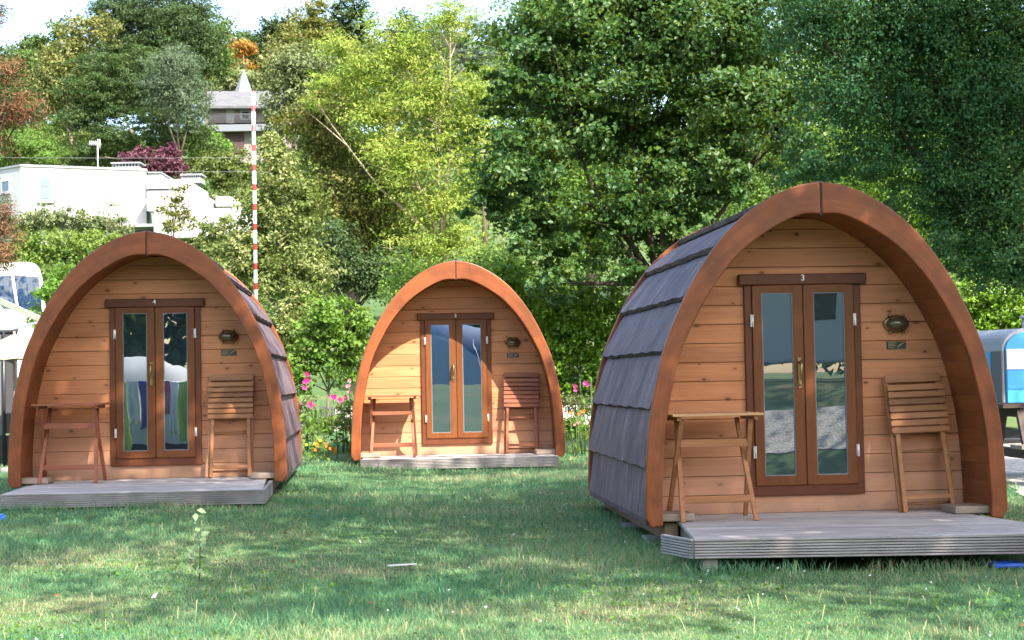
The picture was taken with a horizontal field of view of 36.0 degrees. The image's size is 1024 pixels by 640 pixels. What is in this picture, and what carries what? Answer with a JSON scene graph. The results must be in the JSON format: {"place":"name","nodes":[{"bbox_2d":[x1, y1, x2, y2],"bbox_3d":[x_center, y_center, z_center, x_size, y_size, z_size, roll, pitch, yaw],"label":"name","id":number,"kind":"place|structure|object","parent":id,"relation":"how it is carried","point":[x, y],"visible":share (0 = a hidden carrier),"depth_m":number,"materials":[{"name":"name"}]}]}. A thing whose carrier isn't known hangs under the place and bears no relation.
{"place":"outdoors","nodes":[
{"label":"outdoors","id":0,"kind":"place"},
{"bbox_2d":[0,0,1022,136],"label":"sky","id":1,"kind":"structure","parent":0,"point":[30,16],"materials":[{"name":"white"}]},
{"bbox_2d":[0,143,1023,639],"bbox_3d":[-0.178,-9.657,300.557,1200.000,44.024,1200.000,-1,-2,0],"label":"ground","id":2,"kind":"structure","parent":0,"point":[818,563],"depth_m":10.11,"materials":[{"name":"green plant"}]},
{"bbox_2d":[0,331,28,473],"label":"parasol","id":3,"kind":"object","parent":2,"relation":"on","point":[13,346],"visible":0.4,"depth_m":18.40,"materials":[{"name":"fabric"}]},
{"bbox_2d":[0,298,39,466],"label":"awning tent","id":4,"kind":"object","parent":2,"relation":"on","point":[8,326],"visible":0.48,"depth_m":19.47,"materials":[{"name":"white fabric"}]},
{"bbox_2d":[0,262,45,373],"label":"motorhome","id":5,"kind":"object","parent":2,"relation":"on","point":[18,286],"visible":0.35,"depth_m":27.03,"materials":[{"name":"white paint"}]},
{"bbox_2d":[0,1,54,274],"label":"scots pine","id":6,"kind":"object","parent":2,"relation":"on","point":[24,107],"visible":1,"depth_m":17.57,"materials":[{"name":"orange plant"}]},
{"bbox_2d":[1,113,63,163],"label":"hillside tree","id":7,"kind":"object","parent":2,"relation":"on","point":[52,132],"visible":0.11,"depth_m":118.50,"materials":[{"name":"green plant"}]},
{"bbox_2d":[1,17,69,164],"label":"oak tree","id":8,"kind":"object","parent":2,"relation":"on","point":[35,39],"visible":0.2,"depth_m":112.13,"materials":[{"name":"green plant"}]},
{"bbox_2d":[0,119,72,167],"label":"stone pine","id":9,"kind":"object","parent":2,"relation":"on","point":[33,151],"visible":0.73,"depth_m":84.30,"materials":[{"name":"green plant"}]},
{"bbox_2d":[22,263,73,330],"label":"garden bush","id":10,"kind":"object","parent":2,"relation":"on","point":[46,290],"visible":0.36,"depth_m":23.97,"materials":[{"name":"green plant"}]},
{"bbox_2d":[3,247,95,301],"bbox_3d":[-9.789,-0.024,34.069,3.651,3.153,1.614,-1,-2,0],"label":"garden bush","id":11,"kind":"object","parent":2,"relation":"on","point":[54,265],"visible":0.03,"depth_m":34.05,"materials":[{"name":"green plant"}]},
{"bbox_2d":[2,226,126,279],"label":"house hedge","id":12,"kind":"object","parent":2,"relation":"on","point":[53,252],"visible":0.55,"depth_m":53.76,"materials":[{"name":"green plant"}]},
{"bbox_2d":[26,103,107,147],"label":"hillside tree","id":13,"kind":"object","parent":2,"relation":"on","point":[58,125],"visible":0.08,"depth_m":121.48,"materials":[{"name":"green plant"}]},
{"bbox_2d":[2,200,134,239],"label":"house hedge","id":14,"kind":"object","parent":2,"relation":"on","point":[38,220],"visible":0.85,"depth_m":60.94,"materials":[{"name":"green plant"}]},
{"bbox_2d":[23,8,124,150],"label":"ash tree","id":15,"kind":"object","parent":2,"relation":"on","point":[76,41],"visible":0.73,"depth_m":104.22,"materials":[{"name":"green plant"}]},
{"bbox_2d":[43,124,153,168],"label":"hillside tree","id":16,"kind":"object","parent":2,"relation":"on","point":[85,133],"visible":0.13,"depth_m":99.68,"materials":[{"name":"green plant"}]},
{"bbox_2d":[0,162,252,246],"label":"white house","id":17,"kind":"structure","parent":2,"relation":"on","point":[138,193],"depth_m":71.27,"materials":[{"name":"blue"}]},
{"bbox_2d":[37,177,53,202],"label":"window","id":18,"kind":"structure","parent":17,"relation":"in","point":[44,183],"depth_m":70.65,"materials":[{"name":"white glass"}]},
{"bbox_2d":[45,40,215,165],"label":"black pine","id":19,"kind":"object","parent":2,"relation":"on","point":[118,107],"visible":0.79,"depth_m":94.04,"materials":[{"name":"green plant"}]},
{"bbox_2d":[0,476,272,508],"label":"wooden deck","id":20,"kind":"structure","parent":2,"relation":"on","point":[244,490],"depth_m":13.63,"materials":[{"name":"grey wood"}]},
{"bbox_2d":[31,402,108,484],"bbox_3d":[-4.228,1.181,15.100,0.650,0.760,0.449,-1,-2,-5],"label":"folding table","id":21,"kind":"object","parent":20,"relation":"on","point":[44,468],"visible":0.97,"depth_m":15.02,"materials":[{"name":"brown wood"}]},
{"bbox_2d":[208,374,253,477],"bbox_3d":[-2.756,1.035,15.427,0.446,1.016,0.100,-1,-10,-5],"label":"folding chair","id":22,"kind":"object","parent":20,"relation":"on","point":[245,389],"visible":0.98,"depth_m":15.43,"materials":[{"name":"brown wood"}]},
{"bbox_2d":[117,141,189,178],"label":"purple plum","id":23,"kind":"object","parent":2,"relation":"on","point":[164,161],"visible":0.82,"depth_m":88.04,"materials":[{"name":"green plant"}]},
{"bbox_2d":[8,230,301,490],"bbox_3d":[-3.587,0.523,16.426,2.602,2.658,3.000,-1,-2,-5],"label":"camping pod","id":24,"kind":"object","parent":2,"relation":"on","point":[145,334],"visible":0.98,"depth_m":15.46,"materials":[{"name":"brown wood"}]},
{"bbox_2d":[113,307,155,458],"bbox_3d":[-3.701,0.616,15.432,0.397,1.482,0.097,-1,-2,-5],"label":"door","id":25,"kind":"structure","parent":24,"relation":"in","point":[134,332],"depth_m":15.46,"materials":[{"name":"clear glass"}]},
{"bbox_2d":[155,307,196,457],"bbox_3d":[-3.308,0.610,15.492,0.397,1.483,0.046,-1,-2,-5],"label":"door","id":26,"kind":"structure","parent":24,"relation":"in","point":[175,331],"depth_m":15.49,"materials":[{"name":"clear glass"}]},
{"bbox_2d":[77,0,232,172],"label":"broadleaf tree","id":27,"kind":"object","parent":2,"relation":"on","point":[169,22],"visible":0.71,"depth_m":107.73,"materials":[{"name":"green plant"}]},
{"bbox_2d":[129,42,215,178],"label":"blue pine","id":28,"kind":"object","parent":2,"relation":"on","point":[180,86],"visible":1,"depth_m":90.09,"materials":[{"name":"grey plant"}]},
{"bbox_2d":[153,184,198,238],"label":"sapling","id":29,"kind":"object","parent":2,"relation":"on","point":[183,216],"visible":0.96,"depth_m":58.21,"materials":[{"name":"green plant"}]},
{"bbox_2d":[186,508,211,580],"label":"weed","id":30,"kind":"object","parent":2,"relation":"on","point":[195,516],"visible":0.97,"depth_m":9.85,"materials":[{"name":"green plant"}]},
{"bbox_2d":[179,125,227,163],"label":"hillside tree","id":31,"kind":"object","parent":2,"relation":"on","point":[214,144],"visible":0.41,"depth_m":105.42,"materials":[{"name":"green plant"}]},
{"bbox_2d":[186,131,236,160],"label":"green bush","id":32,"kind":"object","parent":2,"relation":"on","point":[226,146],"visible":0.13,"depth_m":112.31,"materials":[{"name":"green plant"}]},
{"bbox_2d":[189,2,248,125],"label":"oak tree","id":33,"kind":"object","parent":2,"relation":"on","point":[223,58],"visible":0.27,"depth_m":120.75,"materials":[{"name":"green plant"}]},
{"bbox_2d":[176,145,263,200],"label":"scrub bush","id":34,"kind":"object","parent":2,"relation":"on","point":[222,183],"visible":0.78,"depth_m":95.10,"materials":[{"name":"green plant"}]},
{"bbox_2d":[185,214,271,308],"bbox_3d":[-6.201,-0.427,33.951,2.310,3.817,1.598,-1,-2,0],"label":"corner bush","id":35,"kind":"object","parent":2,"relation":"on","point":[211,231],"visible":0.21,"depth_m":33.95,"materials":[{"name":"green plant"}]},
{"bbox_2d":[197,59,261,94],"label":"willow tree","id":36,"kind":"object","parent":2,"relation":"on","point":[231,82],"visible":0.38,"depth_m":143.22,"materials":[{"name":"green plant"}]},
{"bbox_2d":[223,34,259,71],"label":"autumn tree","id":37,"kind":"object","parent":2,"relation":"on","point":[245,47],"visible":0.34,"depth_m":146.32,"materials":[{"name":"orange plant"}]},
{"bbox_2d":[232,29,263,90],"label":"crest tree","id":38,"kind":"object","parent":2,"relation":"on","point":[238,34],"visible":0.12,"depth_m":160.81,"materials":[{"name":"green plant"}]},
{"bbox_2d":[200,55,298,162],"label":"turreted house","id":39,"kind":"structure","parent":2,"relation":"on","point":[231,115],"depth_m":131.64,"materials":[{"name":"white paint"}]},
{"bbox_2d":[225,132,243,153],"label":"brick wall","id":40,"kind":"structure","parent":39,"relation":"in","point":[237,138],"depth_m":131.51,"materials":[{"name":"red brick"}]},
{"bbox_2d":[251,91,257,299],"bbox_3d":[-3.838,-0.762,23.706,0.320,5.344,0.400,-1,-2,0],"label":"striped pole","id":41,"kind":"object","parent":2,"relation":"on","point":[255,277],"visible":0.32,"depth_m":23.56,"materials":[{"name":"white metal"}]},
{"bbox_2d":[242,13,302,64],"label":"crest tree","id":42,"kind":"object","parent":2,"relation":"on","point":[270,28],"visible":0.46,"depth_m":158.00,"materials":[{"name":"green plant"}]},
{"bbox_2d":[207,129,351,338],"bbox_3d":[-4.581,-1.036,31.091,2.783,5.551,2.150,0,-2,-29],"label":"flowering shrub","id":43,"kind":"object","parent":2,"relation":"on","point":[277,260],"visible":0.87,"depth_m":30.91,"materials":[{"name":"green plant"}]},
{"bbox_2d":[246,27,323,90],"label":"crest tree","id":44,"kind":"object","parent":2,"relation":"on","point":[281,49],"visible":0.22,"depth_m":148.08,"materials":[{"name":"green plant"}]},
{"bbox_2d":[0,28,572,125],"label":"wood","id":45,"kind":"object","parent":2,"relation":"on","point":[6,52],"visible":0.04,"depth_m":167.84,"materials":[{"name":"green plant"}]},
{"bbox_2d":[267,280,323,392],"bbox_3d":[-3.729,0.715,26.944,1.185,2.817,1.065,0,-2,-23],"label":"pale shrub","id":46,"kind":"object","parent":2,"relation":"on","point":[282,322],"visible":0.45,"depth_m":26.87,"materials":[{"name":"green plant"}]},
{"bbox_2d":[264,7,326,149],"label":"crest tree","id":47,"kind":"object","parent":2,"relation":"on","point":[285,24],"visible":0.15,"depth_m":155.79,"materials":[{"name":"green plant"}]},
{"bbox_2d":[254,37,342,165],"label":"plane tree","id":48,"kind":"object","parent":2,"relation":"on","point":[291,78],"visible":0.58,"depth_m":121.63,"materials":[{"name":"green plant"}]},
{"bbox_2d":[259,255,340,327],"bbox_3d":[-5.180,-0.312,37.864,2.406,2.723,1.841,0,-2,-21],"label":"bank shrub","id":49,"kind":"object","parent":2,"relation":"on","point":[276,301],"visible":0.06,"depth_m":37.87,"materials":[{"name":"green plant"}]},
{"bbox_2d":[298,395,321,450],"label":"bed plant","id":50,"kind":"object","parent":2,"relation":"on","point":[302,423],"visible":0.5,"depth_m":21.54,"materials":[{"name":"green plant"}]},
{"bbox_2d":[298,372,328,449],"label":"hollyhock","id":51,"kind":"object","parent":2,"relation":"on","point":[304,387],"visible":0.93,"depth_m":20.46,"materials":[{"name":"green plant"}]},
{"bbox_2d":[300,397,327,455],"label":"hollyhock","id":52,"kind":"object","parent":2,"relation":"on","point":[319,422],"visible":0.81,"depth_m":20.22,"materials":[{"name":"green plant"}]},
{"bbox_2d":[290,0,341,53],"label":"crest tree","id":53,"kind":"object","parent":2,"relation":"on","point":[311,23],"visible":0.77,"depth_m":150.64,"materials":[{"name":"green plant"}]},
{"bbox_2d":[303,440,337,460],"bbox_3d":[-2.395,1.658,19.628,0.453,0.312,0.366,-1,-2,0],"label":"marigold","id":54,"kind":"object","parent":2,"relation":"on","point":[325,447],"visible":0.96,"depth_m":19.60,"materials":[{"name":"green plant"}]},
{"bbox_2d":[308,406,351,450],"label":"bed plant","id":55,"kind":"object","parent":2,"relation":"on","point":[325,422],"visible":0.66,"depth_m":21.11,"materials":[{"name":"green plant"}]},
{"bbox_2d":[286,278,376,427],"bbox_3d":[-2.927,0.728,25.491,1.867,2.841,1.361,-1,-2,0],"label":"leafy shrub","id":56,"kind":"object","parent":2,"relation":"on","point":[348,329],"visible":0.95,"depth_m":25.37,"materials":[{"name":"green plant"}]},
{"bbox_2d":[287,49,380,125],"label":"hillside tree","id":57,"kind":"object","parent":2,"relation":"on","point":[349,82],"visible":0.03,"depth_m":139.91,"materials":[{"name":"green plant"}]},
{"bbox_2d":[327,391,349,454],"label":"hollyhock","id":58,"kind":"object","parent":2,"relation":"on","point":[342,414],"visible":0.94,"depth_m":20.73,"materials":[{"name":"green plant"}]},
{"bbox_2d":[285,120,393,184],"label":"hillside tree","id":59,"kind":"object","parent":2,"relation":"on","point":[301,168],"visible":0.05,"depth_m":104.53,"materials":[{"name":"green plant"}]},
{"bbox_2d":[329,390,354,448],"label":"bed plant","id":60,"kind":"object","parent":2,"relation":"on","point":[339,418],"visible":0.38,"depth_m":21.36,"materials":[{"name":"green plant"}]},
{"bbox_2d":[337,379,352,453],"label":"hollyhock","id":61,"kind":"object","parent":2,"relation":"on","point":[348,385],"visible":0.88,"depth_m":20.75,"materials":[{"name":"green plant"}]},
{"bbox_2d":[318,0,378,125],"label":"crest tree","id":62,"kind":"object","parent":2,"relation":"on","point":[350,16],"visible":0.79,"depth_m":152.74,"materials":[{"name":"green plant"}]},
{"bbox_2d":[264,85,436,310],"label":"hazel tree","id":63,"kind":"object","parent":2,"relation":"on","point":[350,203],"visible":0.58,"depth_m":42.82,"materials":[{"name":"green plant"}]},
{"bbox_2d":[299,216,416,356],"bbox_3d":[-3.618,-0.591,35.914,2.986,3.650,1.817,-1,-2,0],"label":"yew tree","id":64,"kind":"object","parent":2,"relation":"on","point":[363,272],"visible":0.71,"depth_m":35.75,"materials":[{"name":"green plant"}]},
{"bbox_2d":[347,39,447,139],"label":"hillside tree","id":65,"kind":"object","parent":2,"relation":"on","point":[406,113],"visible":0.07,"depth_m":145.18,"materials":[{"name":"green plant"}]},
{"bbox_2d":[372,6,434,130],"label":"crest tree","id":66,"kind":"object","parent":2,"relation":"on","point":[401,11],"visible":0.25,"depth_m":165.39,"materials":[{"name":"green plant"}]},
{"bbox_2d":[347,150,462,209],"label":"hillside tree","id":67,"kind":"object","parent":2,"relation":"on","point":[427,176],"visible":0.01,"depth_m":89.78,"materials":[{"name":"green plant"}]},
{"bbox_2d":[297,0,515,285],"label":"robinia tree","id":68,"kind":"object","parent":2,"relation":"on","point":[399,54],"visible":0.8,"depth_m":41.06,"materials":[{"name":"green plant"}]},
{"bbox_2d":[394,19,462,85],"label":"crest tree","id":69,"kind":"object","parent":2,"relation":"on","point":[414,31],"visible":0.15,"depth_m":160.22,"materials":[{"name":"green plant"}]},
{"bbox_2d":[385,89,509,161],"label":"hillside tree","id":70,"kind":"object","parent":2,"relation":"on","point":[407,139],"visible":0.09,"depth_m":127.63,"materials":[{"name":"green plant"}]},
{"bbox_2d":[364,240,540,306],"bbox_3d":[-1.243,-0.098,33.068,3.738,3.181,2.143,-1,-2,0],"label":"shrub","id":71,"kind":"object","parent":2,"relation":"on","point":[401,279],"visible":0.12,"depth_m":32.96,"materials":[{"name":"green plant"}]},
{"bbox_2d":[351,260,564,460],"bbox_3d":[-0.747,0.645,20.641,2.601,2.658,3.000,-1,-2,-3],"label":"camping pod","id":72,"kind":"object","parent":2,"relation":"on","point":[451,343],"visible":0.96,"depth_m":19.68,"materials":[{"name":"brown wood"}]},
{"bbox_2d":[424,320,456,438],"bbox_3d":[-0.890,0.738,19.651,0.397,1.482,0.097,-1,-2,-3],"label":"door","id":73,"kind":"structure","parent":72,"relation":"in","point":[440,335],"depth_m":19.68,"materials":[{"name":"clear glass"}]},
{"bbox_2d":[456,319,488,437],"bbox_3d":[-0.490,0.732,19.698,0.397,1.483,0.046,-1,-2,-3],"label":"door","id":74,"kind":"structure","parent":72,"relation":"in","point":[471,338],"depth_m":19.70,"materials":[{"name":"clear glass"}]},
{"bbox_2d":[360,453,558,468],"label":"wooden deck","id":75,"kind":"structure","parent":2,"relation":"on","point":[497,460],"depth_m":18.83,"materials":[{"name":"grey wood"}]},
{"bbox_2d":[365,395,418,457],"bbox_3d":[-1.467,1.305,19.354,0.650,0.760,0.449,-1,-2,-3],"label":"folding table","id":76,"kind":"object","parent":75,"relation":"on","point":[410,412],"visible":0.97,"depth_m":19.28,"materials":[{"name":"brown wood"}]},
{"bbox_2d":[503,373,538,453],"bbox_3d":[0.117,1.155,19.620,0.446,1.016,0.100,0,-10,-3],"label":"folding chair","id":77,"kind":"object","parent":75,"relation":"on","point":[520,397],"visible":0.96,"depth_m":19.62,"materials":[{"name":"brown wood"}]},
{"bbox_2d":[425,17,508,115],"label":"cedar tree","id":78,"kind":"object","parent":2,"relation":"on","point":[478,53],"visible":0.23,"depth_m":121.66,"materials":[{"name":"green plant"}]},
{"bbox_2d":[445,123,529,214],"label":"hillside tree","id":79,"kind":"object","parent":2,"relation":"on","point":[473,189],"visible":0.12,"depth_m":84.67,"materials":[{"name":"green plant"}]},
{"bbox_2d":[1,463,1017,639],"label":"dry grass stalks","id":80,"kind":"object","parent":2,"relation":"on","point":[507,586],"visible":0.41,"depth_m":8.91,"materials":[{"name":"plant"}]},
{"bbox_2d":[0,487,1023,639],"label":"lawn weeds","id":81,"kind":"object","parent":2,"relation":"on","point":[490,599],"visible":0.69,"depth_m":9.42,"materials":[{"name":"green plant"}]},
{"bbox_2d":[5,121,1020,375],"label":"undergrowth","id":82,"kind":"object","parent":2,"relation":"on","point":[493,235],"depth_m":81.90,"materials":[{"name":"green plant"}]},
{"bbox_2d":[8,456,1023,639],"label":"dry leaves","id":83,"kind":"object","parent":2,"relation":"on","point":[403,599],"visible":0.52,"depth_m":9.83,"materials":[{"name":"brown plant"}]},
{"bbox_2d":[486,255,632,404],"bbox_3d":[1.467,0.313,28.539,4.506,3.141,1.426,-1,-2,0],"label":"laurel hedge","id":84,"kind":"object","parent":2,"relation":"on","point":[576,325],"visible":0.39,"depth_m":28.41,"materials":[{"name":"green plant"}]},
{"bbox_2d":[564,414,589,451],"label":"bed plant","id":85,"kind":"object","parent":2,"relation":"on","point":[567,422],"visible":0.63,"depth_m":21.29,"materials":[{"name":"green plant"}]},
{"bbox_2d":[562,392,592,448],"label":"bed plant","id":86,"kind":"object","parent":2,"relation":"on","point":[573,401],"visible":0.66,"depth_m":21.90,"materials":[{"name":"green plant"}]},
{"bbox_2d":[568,416,587,455],"bbox_3d":[0.864,1.563,20.754,0.297,0.602,0.271,-1,-2,0],"label":"marigold","id":87,"kind":"object","parent":2,"relation":"on","point":[576,444],"visible":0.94,"depth_m":20.75,"materials":[{"name":"green plant"}]},
{"bbox_2d":[569,405,588,455],"bbox_3d":[0.965,1.511,21.148,0.300,0.725,0.434,-2,-2,27],"label":"marigold","id":88,"kind":"object","parent":2,"relation":"on","point":[580,424],"visible":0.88,"depth_m":21.09,"materials":[{"name":"green plant"}]},
{"bbox_2d":[573,378,591,451],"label":"hollyhock","id":89,"kind":"object","parent":2,"relation":"on","point":[586,384],"visible":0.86,"depth_m":21.40,"materials":[{"name":"green plant"}]},
{"bbox_2d":[451,0,730,303],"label":"sunlit tree","id":90,"kind":"object","parent":2,"relation":"on","point":[569,179],"visible":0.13,"depth_m":45.60,"materials":[{"name":"green plant"}]},
{"bbox_2d":[450,0,840,307],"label":"linden tree","id":91,"kind":"object","parent":2,"relation":"on","point":[671,30],"visible":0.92,"depth_m":27.16,"materials":[{"name":"green plant"}]},
{"bbox_2d":[637,8,933,230],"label":"sunlit tree","id":92,"kind":"object","parent":2,"relation":"on","point":[768,157],"visible":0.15,"depth_m":43.76,"materials":[{"name":"green plant"}]},
{"bbox_2d":[588,181,1007,543],"bbox_3d":[2.082,0.388,12.610,2.601,2.658,3.000,-1,-2,-5],"label":"camping pod","id":93,"kind":"object","parent":2,"relation":"on","point":[805,318],"visible":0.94,"depth_m":11.65,"materials":[{"name":"brown wood"}]},
{"bbox_2d":[750,285,806,485],"bbox_3d":[1.972,0.480,11.616,0.397,1.482,0.097,-1,-2,-5],"label":"door","id":94,"kind":"structure","parent":93,"relation":"in","point":[776,319],"depth_m":11.64,"materials":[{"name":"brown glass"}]},
{"bbox_2d":[802,284,859,484],"bbox_3d":[2.369,0.475,11.677,0.397,1.483,0.046,-1,-2,-5],"label":"door","id":95,"kind":"structure","parent":93,"relation":"in","point":[829,317],"depth_m":11.68,"materials":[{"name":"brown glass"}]},
{"bbox_2d":[661,508,1023,570],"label":"wooden deck","id":96,"kind":"structure","parent":2,"relation":"on","point":[705,539],"depth_m":10.00,"materials":[{"name":"grey wood"}]},
{"bbox_2d":[667,411,763,522],"bbox_3d":[1.430,1.044,11.241,0.650,0.760,0.449,-1,-2,-6],"label":"folding table","id":97,"kind":"object","parent":96,"relation":"on","point":[748,496],"visible":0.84,"depth_m":11.16,"materials":[{"name":"brown wood"}]},
{"bbox_2d":[882,373,955,512],"bbox_3d":[3.005,0.898,11.585,0.446,1.016,0.100,-2,-10,-8],"label":"folding chair","id":98,"kind":"object","parent":96,"relation":"on","point":[891,392],"visible":0.97,"depth_m":11.58,"materials":[{"name":"brown wood"}]},
{"bbox_2d":[742,0,1023,314],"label":"hornbeam tree","id":99,"kind":"object","parent":2,"relation":"on","point":[963,111],"visible":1,"depth_m":19.33,"materials":[{"name":"green plant"}]},
{"bbox_2d":[770,0,1019,292],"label":"sunlit tree","id":100,"kind":"object","parent":2,"relation":"on","point":[919,230],"visible":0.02,"depth_m":46.28,"materials":[{"name":"green plant"}]},
{"bbox_2d":[941,261,1023,330],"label":"laurel hedge","id":101,"kind":"object","parent":2,"relation":"on","point":[992,314],"visible":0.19,"depth_m":26.71,"materials":[{"name":"green plant"}]},
{"bbox_2d":[977,316,1023,402],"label":"trailer","id":102,"kind":"object","parent":2,"relation":"on","point":[1004,350],"visible":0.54,"depth_m":21.52,"materials":[{"name":"metal"}]},
{"bbox_2d":[987,561,1023,567],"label":"tray","id":103,"kind":"object","parent":2,"relation":"on","point":[1006,564],"visible":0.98,"depth_m":9.88,"materials":[{"name":"blue plastic"}]},
{"bbox_2d":[1003,430,1023,495],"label":"gravel path","id":104,"kind":"structure","parent":0,"point":[1014,468],"depth_m":17.64,"materials":[{"name":"grey gravel"}]},
{"bbox_2d":[997,402,1023,458],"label":"picnic table","id":105,"kind":"object","parent":104,"relation":"on","point":[1006,410],"visible":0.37,"depth_m":15.51,"materials":[{"name":"wood"}]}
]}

